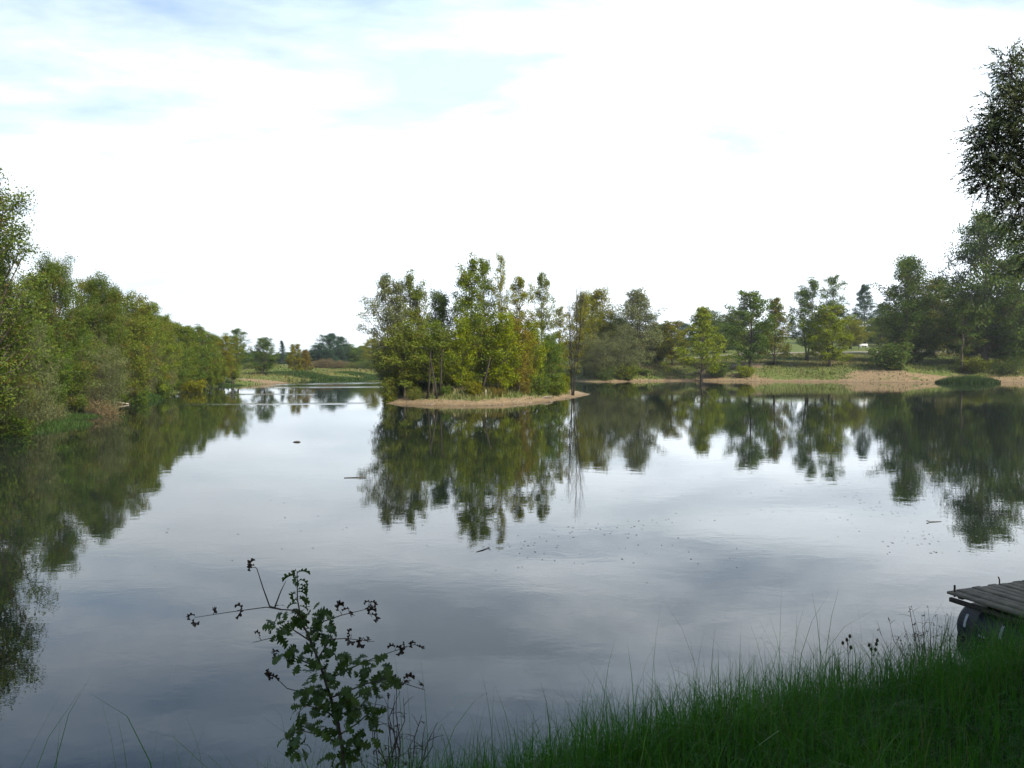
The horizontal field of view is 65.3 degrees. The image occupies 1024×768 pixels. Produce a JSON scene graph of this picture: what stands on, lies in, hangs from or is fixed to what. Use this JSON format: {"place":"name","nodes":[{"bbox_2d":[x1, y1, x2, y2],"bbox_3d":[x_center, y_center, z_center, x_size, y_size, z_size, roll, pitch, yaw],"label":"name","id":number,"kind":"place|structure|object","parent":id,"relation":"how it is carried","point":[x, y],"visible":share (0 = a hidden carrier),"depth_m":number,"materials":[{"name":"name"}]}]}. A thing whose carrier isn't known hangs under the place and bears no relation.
{"place":"outdoors","nodes":[
{"label":"outdoors","id":0,"kind":"place"},
{"bbox_2d":[386,388,586,405],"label":"islet","id":1,"kind":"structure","parent":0,"point":[504,400],"depth_m":61.87,"materials":[{"name":"sand"}]},
{"bbox_2d":[379,377,398,402],"bbox_3d":[-9.754,0.575,63.139,1.609,2.275,1.653,2,2,41],"label":"shrub","id":2,"kind":"object","parent":1,"relation":"on","point":[389,398],"visible":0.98,"depth_m":62.89,"materials":[{"name":"green plant"}]},
{"bbox_2d":[355,272,426,397],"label":"poplar tree","id":3,"kind":"object","parent":1,"relation":"on","point":[390,318],"visible":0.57,"depth_m":65.18,"materials":[{"name":"green plant"}]},
{"bbox_2d":[377,267,432,389],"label":"poplar tree","id":4,"kind":"object","parent":1,"relation":"on","point":[415,308],"visible":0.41,"depth_m":66.54,"materials":[{"name":"green plant"}]},
{"bbox_2d":[372,317,438,398],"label":"island tree","id":5,"kind":"object","parent":1,"relation":"on","point":[404,373],"visible":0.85,"depth_m":62.71,"materials":[{"name":"green plant"}]},
{"bbox_2d":[403,319,461,393],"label":"island tree","id":6,"kind":"object","parent":1,"relation":"on","point":[436,344],"visible":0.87,"depth_m":62.83,"materials":[{"name":"green plant"}]},
{"bbox_2d":[418,288,458,385],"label":"poplar tree","id":7,"kind":"object","parent":1,"relation":"on","point":[441,301],"visible":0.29,"depth_m":67.43,"materials":[{"name":"green plant"}]},
{"bbox_2d":[442,315,486,388],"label":"island tree","id":8,"kind":"object","parent":1,"relation":"on","point":[460,369],"visible":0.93,"depth_m":63.47,"materials":[{"name":"green plant"}]},
{"bbox_2d":[445,251,500,383],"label":"poplar tree","id":9,"kind":"object","parent":1,"relation":"on","point":[465,279],"visible":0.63,"depth_m":65.41,"materials":[{"name":"green plant"}]},
{"bbox_2d":[463,378,482,395],"bbox_3d":[-3.021,0.265,62.449,1.817,1.526,1.768,-1,2,-35],"label":"shrub","id":10,"kind":"object","parent":1,"relation":"on","point":[473,389],"visible":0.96,"depth_m":62.10,"materials":[{"name":"green plant"}]},
{"bbox_2d":[451,315,517,387],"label":"island tree","id":11,"kind":"object","parent":1,"relation":"on","point":[481,358],"visible":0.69,"depth_m":64.08,"materials":[{"name":"green plant"}]},
{"bbox_2d":[396,382,572,401],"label":"island grass","id":12,"kind":"structure","parent":1,"relation":"on","point":[456,388],"depth_m":63.66,"materials":[{"name":"plant"}]},
{"bbox_2d":[470,254,504,363],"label":"poplar tree","id":13,"kind":"object","parent":1,"relation":"on","point":[487,265],"visible":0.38,"depth_m":67.02,"materials":[{"name":"green plant"}]},
{"bbox_2d":[488,250,513,324],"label":"poplar tree","id":14,"kind":"object","parent":1,"relation":"on","point":[500,284],"visible":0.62,"depth_m":66.59,"materials":[{"name":"green plant"}]},
{"bbox_2d":[480,310,531,393],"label":"island tree","id":15,"kind":"object","parent":1,"relation":"on","point":[504,369],"visible":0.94,"depth_m":63.92,"materials":[{"name":"green plant"}]},
{"bbox_2d":[499,316,538,391],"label":"island tree","id":16,"kind":"object","parent":1,"relation":"on","point":[525,372],"visible":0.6,"depth_m":65.48,"materials":[{"name":"green plant"}]},
{"bbox_2d":[502,274,539,360],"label":"poplar tree","id":17,"kind":"object","parent":1,"relation":"on","point":[520,286],"visible":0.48,"depth_m":68.42,"materials":[{"name":"green plant"}]},
{"bbox_2d":[522,318,553,385],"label":"island tree","id":18,"kind":"object","parent":1,"relation":"on","point":[537,361],"visible":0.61,"depth_m":68.55,"materials":[{"name":"green plant"}]},
{"bbox_2d":[525,372,551,394],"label":"shrub","id":19,"kind":"object","parent":1,"relation":"on","point":[538,387],"visible":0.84,"depth_m":67.76,"materials":[{"name":"green plant"}]},
{"bbox_2d":[525,269,560,373],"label":"poplar tree","id":20,"kind":"object","parent":1,"relation":"on","point":[542,315],"visible":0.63,"depth_m":72.62,"materials":[{"name":"green plant"}]},
{"bbox_2d":[535,333,567,386],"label":"island tree","id":21,"kind":"object","parent":1,"relation":"on","point":[551,355],"visible":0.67,"depth_m":70.62,"materials":[{"name":"green plant"}]},
{"bbox_2d":[544,374,566,394],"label":"shrub","id":22,"kind":"object","parent":1,"relation":"on","point":[555,387],"visible":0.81,"depth_m":70.10,"materials":[{"name":"green plant"}]},
{"bbox_2d":[547,306,570,373],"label":"island tree","id":23,"kind":"object","parent":1,"relation":"on","point":[561,317],"visible":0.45,"depth_m":76.63,"materials":[{"name":"green plant"}]},
{"bbox_2d":[559,271,590,395],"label":"bare tree","id":24,"kind":"object","parent":1,"relation":"on","point":[576,345],"visible":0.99,"depth_m":72.67,"materials":[{"name":"brown plant"}]},
{"bbox_2d":[0,376,1023,767],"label":"water","id":25,"kind":"structure","parent":0,"point":[420,516],"depth_m":14.65,"materials":[{"name":"black liquid"}]},
{"bbox_2d":[947,577,1023,649],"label":"floating dock","id":26,"kind":"object","parent":25,"relation":"on","point":[994,593],"visible":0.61,"depth_m":9.97,"materials":[{"name":"wood"}]},
{"bbox_2d":[0,0,1023,355],"label":"sky","id":27,"kind":"structure","parent":0,"point":[255,167],"materials":[{"name":"white"}]},
{"bbox_2d":[51,336,1023,412],"bbox_3d":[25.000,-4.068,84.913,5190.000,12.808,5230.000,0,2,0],"label":"ground","id":28,"kind":"structure","parent":0,"point":[895,377],"depth_m":124.47,"materials":[{"name":"sand"}]},
{"bbox_2d":[0,411,35,435],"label":"shrub","id":29,"kind":"object","parent":28,"relation":"on","point":[21,431],"visible":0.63,"depth_m":36.22,"materials":[{"name":"green plant"}]},
{"bbox_2d":[0,260,42,425],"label":"tree","id":30,"kind":"object","parent":28,"relation":"on","point":[13,335],"visible":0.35,"depth_m":36.98,"materials":[{"name":"green plant"}]},
{"bbox_2d":[0,355,42,435],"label":"willow tree","id":31,"kind":"object","parent":28,"relation":"on","point":[15,408],"visible":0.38,"depth_m":36.55,"materials":[{"name":"green plant"}]},
{"bbox_2d":[0,167,62,418],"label":"poplar tree","id":32,"kind":"object","parent":28,"relation":"on","point":[8,241],"visible":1,"depth_m":33.87,"materials":[{"name":"green plant"}]},
{"bbox_2d":[4,313,71,428],"bbox_3d":[-23.880,-0.410,39.411,3.524,6.471,3.862,1,2,21],"label":"willow tree","id":33,"kind":"object","parent":28,"relation":"on","point":[40,418],"visible":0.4,"depth_m":39.58,"materials":[{"name":"green plant"}]},
{"bbox_2d":[7,313,75,407],"bbox_3d":[-27.695,-1.011,46.002,4.705,6.387,4.159,1,2,24],"label":"tree","id":34,"kind":"object","parent":28,"relation":"on","point":[49,331],"visible":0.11,"depth_m":46.26,"materials":[{"name":"green plant"}]},
{"bbox_2d":[0,419,93,436],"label":"reeds","id":35,"kind":"object","parent":28,"relation":"on","point":[62,424],"visible":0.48,"depth_m":40.31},
{"bbox_2d":[40,396,70,421],"bbox_3d":[-25.268,1.518,43.952,1.937,1.873,1.949,1,2,35],"label":"shrub","id":36,"kind":"object","parent":28,"relation":"on","point":[55,416],"visible":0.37,"depth_m":43.85,"materials":[{"name":"green plant"}]},
{"bbox_2d":[15,247,101,412],"bbox_3d":[-27.709,-3.023,48.763,5.889,10.527,4.985,2,2,40],"label":"tree","id":37,"kind":"object","parent":28,"relation":"on","point":[64,290],"visible":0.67,"depth_m":48.55,"materials":[{"name":"green plant"}]},
{"bbox_2d":[42,411,100,419],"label":"reeds","id":38,"kind":"object","parent":28,"relation":"on","point":[73,415],"visible":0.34,"depth_m":47.24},
{"bbox_2d":[41,315,114,410],"bbox_3d":[-28.859,-1.273,52.934,4.900,6.518,4.694,0,2,10],"label":"tree","id":39,"kind":"object","parent":28,"relation":"on","point":[93,351],"visible":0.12,"depth_m":52.56,"materials":[{"name":"green plant"}]},
{"bbox_2d":[57,277,126,355],"bbox_3d":[-31.356,-3.080,57.979,4.979,9.552,4.770,0,2,-1],"label":"tree","id":40,"kind":"object","parent":28,"relation":"on","point":[80,291],"visible":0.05,"depth_m":57.98,"materials":[{"name":"green plant"}]},
{"bbox_2d":[59,268,143,402],"bbox_3d":[-28.688,-3.043,55.930,5.939,10.087,5.027,0,2,-13],"label":"tree","id":41,"kind":"object","parent":28,"relation":"on","point":[102,292],"visible":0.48,"depth_m":55.36,"materials":[{"name":"green plant"}]},
{"bbox_2d":[71,329,137,411],"bbox_3d":[-27.234,-0.551,53.205,4.818,6.387,4.748,-1,2,-38],"label":"willow tree","id":42,"kind":"object","parent":28,"relation":"on","point":[113,395],"visible":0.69,"depth_m":52.77,"materials":[{"name":"green plant"}]},
{"bbox_2d":[84,396,124,414],"bbox_3d":[-25.820,1.669,50.661,2.547,1.840,2.531,-1,2,-37],"label":"shrub","id":43,"kind":"object","parent":28,"relation":"on","point":[106,411],"visible":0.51,"depth_m":50.29,"materials":[{"name":"brown plant"}]},
{"bbox_2d":[108,289,163,403],"bbox_3d":[-29.706,-2.759,61.978,5.098,9.201,5.323,0,2,4],"label":"tree","id":44,"kind":"object","parent":28,"relation":"on","point":[144,327],"visible":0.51,"depth_m":61.58,"materials":[{"name":"green plant"}]},
{"bbox_2d":[129,387,151,403],"bbox_3d":[-29.168,1.100,62.475,1.640,1.718,1.596,0,2,6],"label":"shrub","id":45,"kind":"object","parent":28,"relation":"on","point":[139,398],"visible":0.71,"depth_m":62.29,"materials":[{"name":"green plant"}]},
{"bbox_2d":[141,341,165,392],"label":"willow tree","id":46,"kind":"object","parent":28,"relation":"on","point":[152,385],"visible":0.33,"depth_m":69.89,"materials":[{"name":"green plant"}]},
{"bbox_2d":[132,300,183,393],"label":"tree","id":47,"kind":"object","parent":28,"relation":"on","point":[151,311],"visible":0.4,"depth_m":70.85,"materials":[{"name":"green plant"}]},
{"bbox_2d":[153,314,183,386],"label":"tree","id":48,"kind":"object","parent":28,"relation":"on","point":[176,354],"visible":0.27,"depth_m":77.78,"materials":[{"name":"green plant"}]},
{"bbox_2d":[171,344,195,389],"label":"tree","id":49,"kind":"object","parent":28,"relation":"on","point":[180,373],"visible":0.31,"depth_m":82.13,"materials":[{"name":"green plant"}]},
{"bbox_2d":[165,321,206,389],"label":"tree","id":50,"kind":"object","parent":28,"relation":"on","point":[183,338],"visible":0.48,"depth_m":85.89,"materials":[{"name":"green plant"}]},
{"bbox_2d":[180,378,207,391],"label":"shrub","id":51,"kind":"object","parent":28,"relation":"on","point":[191,387],"visible":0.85,"depth_m":83.63,"materials":[{"name":"green plant"}]},
{"bbox_2d":[181,323,227,380],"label":"tree","id":52,"kind":"object","parent":28,"relation":"on","point":[198,327],"visible":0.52,"depth_m":90.60,"materials":[{"name":"green plant"}]},
{"bbox_2d":[196,330,224,386],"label":"tree","id":53,"kind":"object","parent":28,"relation":"on","point":[213,342],"visible":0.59,"depth_m":96.99,"materials":[{"name":"green plant"}]},
{"bbox_2d":[211,353,230,384],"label":"tree","id":54,"kind":"object","parent":28,"relation":"on","point":[224,369],"visible":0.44,"depth_m":100.96,"materials":[{"name":"green plant"}]},
{"bbox_2d":[215,333,239,383],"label":"tree","id":55,"kind":"object","parent":28,"relation":"on","point":[222,343],"visible":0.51,"depth_m":102.65,"materials":[{"name":"green plant"}]},
{"bbox_2d":[225,334,246,383],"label":"tree","id":56,"kind":"object","parent":28,"relation":"on","point":[235,373],"visible":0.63,"depth_m":105.86,"materials":[{"name":"green plant"}]},
{"bbox_2d":[220,328,252,377],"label":"tree","id":57,"kind":"object","parent":28,"relation":"on","point":[238,332],"visible":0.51,"depth_m":113.77,"materials":[{"name":"green plant"}]},
{"bbox_2d":[250,337,280,373],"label":"tree","id":58,"kind":"object","parent":28,"relation":"on","point":[262,357],"visible":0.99,"depth_m":130.35,"materials":[{"name":"green plant"}]},
{"bbox_2d":[284,344,303,371],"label":"tree","id":59,"kind":"object","parent":28,"relation":"on","point":[293,349],"visible":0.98,"depth_m":136.56,"materials":[{"name":"green plant"}]},
{"bbox_2d":[293,349,314,371],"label":"tree","id":60,"kind":"object","parent":28,"relation":"on","point":[305,360],"visible":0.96,"depth_m":137.69,"materials":[{"name":"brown plant"}]},
{"bbox_2d":[254,370,365,379],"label":"reeds","id":61,"kind":"object","parent":28,"relation":"on","point":[312,375],"visible":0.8,"depth_m":133.32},
{"bbox_2d":[308,332,346,362],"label":"tree","id":62,"kind":"object","parent":28,"relation":"on","point":[330,338],"visible":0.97,"depth_m":203.55,"materials":[{"name":"green plant"}]},
{"bbox_2d":[334,337,351,361],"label":"tree","id":63,"kind":"object","parent":28,"relation":"on","point":[341,357],"visible":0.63,"depth_m":207.38,"materials":[{"name":"green plant"}]},
{"bbox_2d":[340,343,364,363],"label":"tree","id":64,"kind":"object","parent":28,"relation":"on","point":[352,353],"visible":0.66,"depth_m":210.22,"materials":[{"name":"green plant"}]},
{"bbox_2d":[360,338,383,366],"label":"tree","id":65,"kind":"object","parent":28,"relation":"on","point":[367,354],"visible":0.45,"depth_m":183.89,"materials":[{"name":"green plant"}]},
{"bbox_2d":[227,365,537,380],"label":"bank grass","id":66,"kind":"structure","parent":28,"relation":"on","point":[329,371],"depth_m":142.57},
{"bbox_2d":[563,290,605,375],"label":"tree","id":67,"kind":"object","parent":28,"relation":"on","point":[590,320],"visible":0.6,"depth_m":126.63,"materials":[{"name":"green plant"}]},
{"bbox_2d":[565,287,622,360],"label":"tree","id":68,"kind":"object","parent":28,"relation":"on","point":[596,297],"visible":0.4,"depth_m":130.16,"materials":[{"name":"green plant"}]},
{"bbox_2d":[572,331,630,377],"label":"willow tree","id":69,"kind":"object","parent":28,"relation":"on","point":[601,360],"visible":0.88,"depth_m":121.34,"materials":[{"name":"green plant"}]},
{"bbox_2d":[595,363,615,380],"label":"shrub","id":70,"kind":"object","parent":28,"relation":"on","point":[605,376],"visible":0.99,"depth_m":120.07,"materials":[{"name":"green plant"}]},
{"bbox_2d":[587,311,635,359],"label":"willow tree","id":71,"kind":"object","parent":28,"relation":"on","point":[609,328],"visible":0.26,"depth_m":128.23,"materials":[{"name":"green plant"}]},
{"bbox_2d":[595,323,647,373],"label":"willow tree","id":72,"kind":"object","parent":28,"relation":"on","point":[624,342],"visible":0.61,"depth_m":122.77,"materials":[{"name":"green plant"}]},
{"bbox_2d":[610,360,640,380],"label":"shrub","id":73,"kind":"object","parent":28,"relation":"on","point":[629,374],"visible":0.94,"depth_m":121.35,"materials":[{"name":"green plant"}]},
{"bbox_2d":[610,286,671,367],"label":"tree","id":74,"kind":"object","parent":28,"relation":"on","point":[636,299],"visible":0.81,"depth_m":126.20,"materials":[{"name":"green plant"}]},
{"bbox_2d":[654,320,690,365],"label":"tree","id":75,"kind":"object","parent":28,"relation":"on","point":[667,331],"visible":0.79,"depth_m":132.01,"materials":[{"name":"green plant"}]},
{"bbox_2d":[660,305,732,380],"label":"tree","id":76,"kind":"object","parent":28,"relation":"on","point":[700,327],"visible":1,"depth_m":123.72,"materials":[{"name":"green plant"}]},
{"bbox_2d":[703,361,731,376],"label":"shrub","id":77,"kind":"object","parent":28,"relation":"on","point":[721,373],"visible":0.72,"depth_m":125.73,"materials":[{"name":"green plant"}]},
{"bbox_2d":[708,322,739,352],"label":"tree","id":78,"kind":"object","parent":28,"relation":"on","point":[723,329],"visible":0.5,"depth_m":166.97,"materials":[{"name":"green plant"}]},
{"bbox_2d":[736,363,755,377],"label":"shrub","id":79,"kind":"object","parent":28,"relation":"on","point":[746,371],"visible":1,"depth_m":124.50,"materials":[{"name":"green plant"}]},
{"bbox_2d":[723,289,782,367],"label":"tree","id":80,"kind":"object","parent":28,"relation":"on","point":[756,306],"visible":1,"depth_m":127.16,"materials":[{"name":"green plant"}]},
{"bbox_2d":[753,296,793,364],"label":"tree","id":81,"kind":"object","parent":28,"relation":"on","point":[779,321],"visible":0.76,"depth_m":128.92,"materials":[{"name":"green plant"}]},
{"bbox_2d":[556,352,1023,380],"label":"bank grass","id":82,"kind":"structure","parent":28,"relation":"on","point":[862,359],"depth_m":129.10,"materials":[{"name":"plant"}]},
{"bbox_2d":[584,363,1022,381],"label":"beach litter","id":83,"kind":"object","parent":28,"relation":"on","point":[800,380],"visible":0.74,"depth_m":122.19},
{"bbox_2d":[784,277,846,360],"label":"tree","id":84,"kind":"object","parent":28,"relation":"on","point":[806,303],"visible":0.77,"depth_m":139.06,"materials":[{"name":"green plant"}]},
{"bbox_2d":[797,304,857,366],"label":"tree","id":85,"kind":"object","parent":28,"relation":"on","point":[825,314],"visible":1,"depth_m":126.47,"materials":[{"name":"green plant"}]},
{"bbox_2d":[810,274,851,359],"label":"tree","id":86,"kind":"object","parent":28,"relation":"on","point":[832,292],"visible":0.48,"depth_m":138.00,"materials":[{"name":"green plant"}]},
{"bbox_2d":[834,319,874,348],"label":"tree","id":87,"kind":"object","parent":28,"relation":"on","point":[855,329],"visible":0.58,"depth_m":176.09,"materials":[{"name":"green plant"}]},
{"bbox_2d":[844,284,881,342],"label":"conifer tree","id":88,"kind":"object","parent":28,"relation":"on","point":[864,301],"visible":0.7,"depth_m":203.76,"materials":[{"name":"green plant"}]},
{"bbox_2d":[861,316,894,345],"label":"tree","id":89,"kind":"object","parent":28,"relation":"on","point":[878,336],"visible":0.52,"depth_m":188.85,"materials":[{"name":"green plant"}]},
{"bbox_2d":[866,337,914,370],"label":"shrub","id":90,"kind":"object","parent":28,"relation":"on","point":[882,358],"visible":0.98,"depth_m":122.78,"materials":[{"name":"green plant"}]},
{"bbox_2d":[867,253,958,362],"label":"tree","id":91,"kind":"object","parent":28,"relation":"on","point":[910,283],"visible":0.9,"depth_m":127.74,"materials":[{"name":"green plant"}]},
{"bbox_2d":[882,295,956,362],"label":"tree","id":92,"kind":"object","parent":28,"relation":"on","point":[929,352],"visible":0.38,"depth_m":130.33,"materials":[{"name":"green plant"}]},
{"bbox_2d":[909,277,952,355],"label":"tree","id":93,"kind":"object","parent":28,"relation":"on","point":[929,286],"visible":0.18,"depth_m":148.75,"materials":[{"name":"green plant"}]},
{"bbox_2d":[938,297,989,372],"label":"tree","id":94,"kind":"object","parent":28,"relation":"on","point":[965,327],"visible":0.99,"depth_m":123.26,"materials":[{"name":"green plant"}]},
{"bbox_2d":[932,283,997,360],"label":"tree","id":95,"kind":"object","parent":28,"relation":"on","point":[948,315],"visible":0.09,"depth_m":131.53,"materials":[{"name":"green plant"}]},
{"bbox_2d":[935,373,1000,382],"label":"reeds","id":96,"kind":"object","parent":28,"relation":"on","point":[969,378],"visible":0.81,"depth_m":113.79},
{"bbox_2d":[950,354,992,372],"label":"shrub","id":97,"kind":"object","parent":28,"relation":"on","point":[969,366],"visible":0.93,"depth_m":123.19,"materials":[{"name":"green plant"}]},
{"bbox_2d":[930,207,1023,365],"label":"tree","id":98,"kind":"object","parent":28,"relation":"on","point":[975,249],"visible":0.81,"depth_m":124.59,"materials":[{"name":"green plant"}]},
{"bbox_2d":[967,254,1023,366],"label":"tree","id":99,"kind":"object","parent":28,"relation":"on","point":[1021,306],"visible":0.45,"depth_m":124.86,"materials":[{"name":"green plant"}]},
{"bbox_2d":[989,354,1023,374],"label":"shrub","id":100,"kind":"object","parent":28,"relation":"on","point":[1008,368],"visible":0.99,"depth_m":121.50,"materials":[{"name":"green plant"}]},
{"bbox_2d":[98,592,1023,767],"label":"tall grass","id":101,"kind":"structure","parent":0,"point":[1007,665],"depth_m":4.26,"materials":[{"name":"plant"}]},
{"bbox_2d":[614,668,1023,767],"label":"bank","id":102,"kind":"structure","parent":0,"point":[936,757],"depth_m":4.55,"materials":[{"name":"plant"}]},
{"bbox_2d":[186,558,424,767],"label":"oak sapling","id":103,"kind":"object","parent":102,"relation":"on","point":[349,703],"visible":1,"depth_m":3.73,"materials":[{"name":"green plant"}]},
{"bbox_2d":[356,674,442,767],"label":"dry shrub","id":104,"kind":"object","parent":102,"relation":"on","point":[395,740],"visible":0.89,"depth_m":3.98,"materials":[{"name":"brown plant"}]},
{"bbox_2d":[20,533,1023,767],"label":"grass","id":105,"kind":"structure","parent":102,"relation":"on","point":[662,743],"depth_m":4.29,"materials":[{"name":"plant"}]},
{"bbox_2d":[872,606,973,684],"bbox_3d":[3.814,2.659,7.291,0.854,1.195,0.649,-1,2,-33],"label":"dry shrub","id":106,"kind":"object","parent":102,"relation":"on","point":[917,635],"visible":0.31,"depth_m":7.31,"materials":[{"name":"green plant"}]},
{"bbox_2d":[946,37,1023,295],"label":"willow tree","id":107,"kind":"object","parent":102,"relation":"on","point":[1011,127],"visible":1,"depth_m":14.89,"materials":[{"name":"green plant"}]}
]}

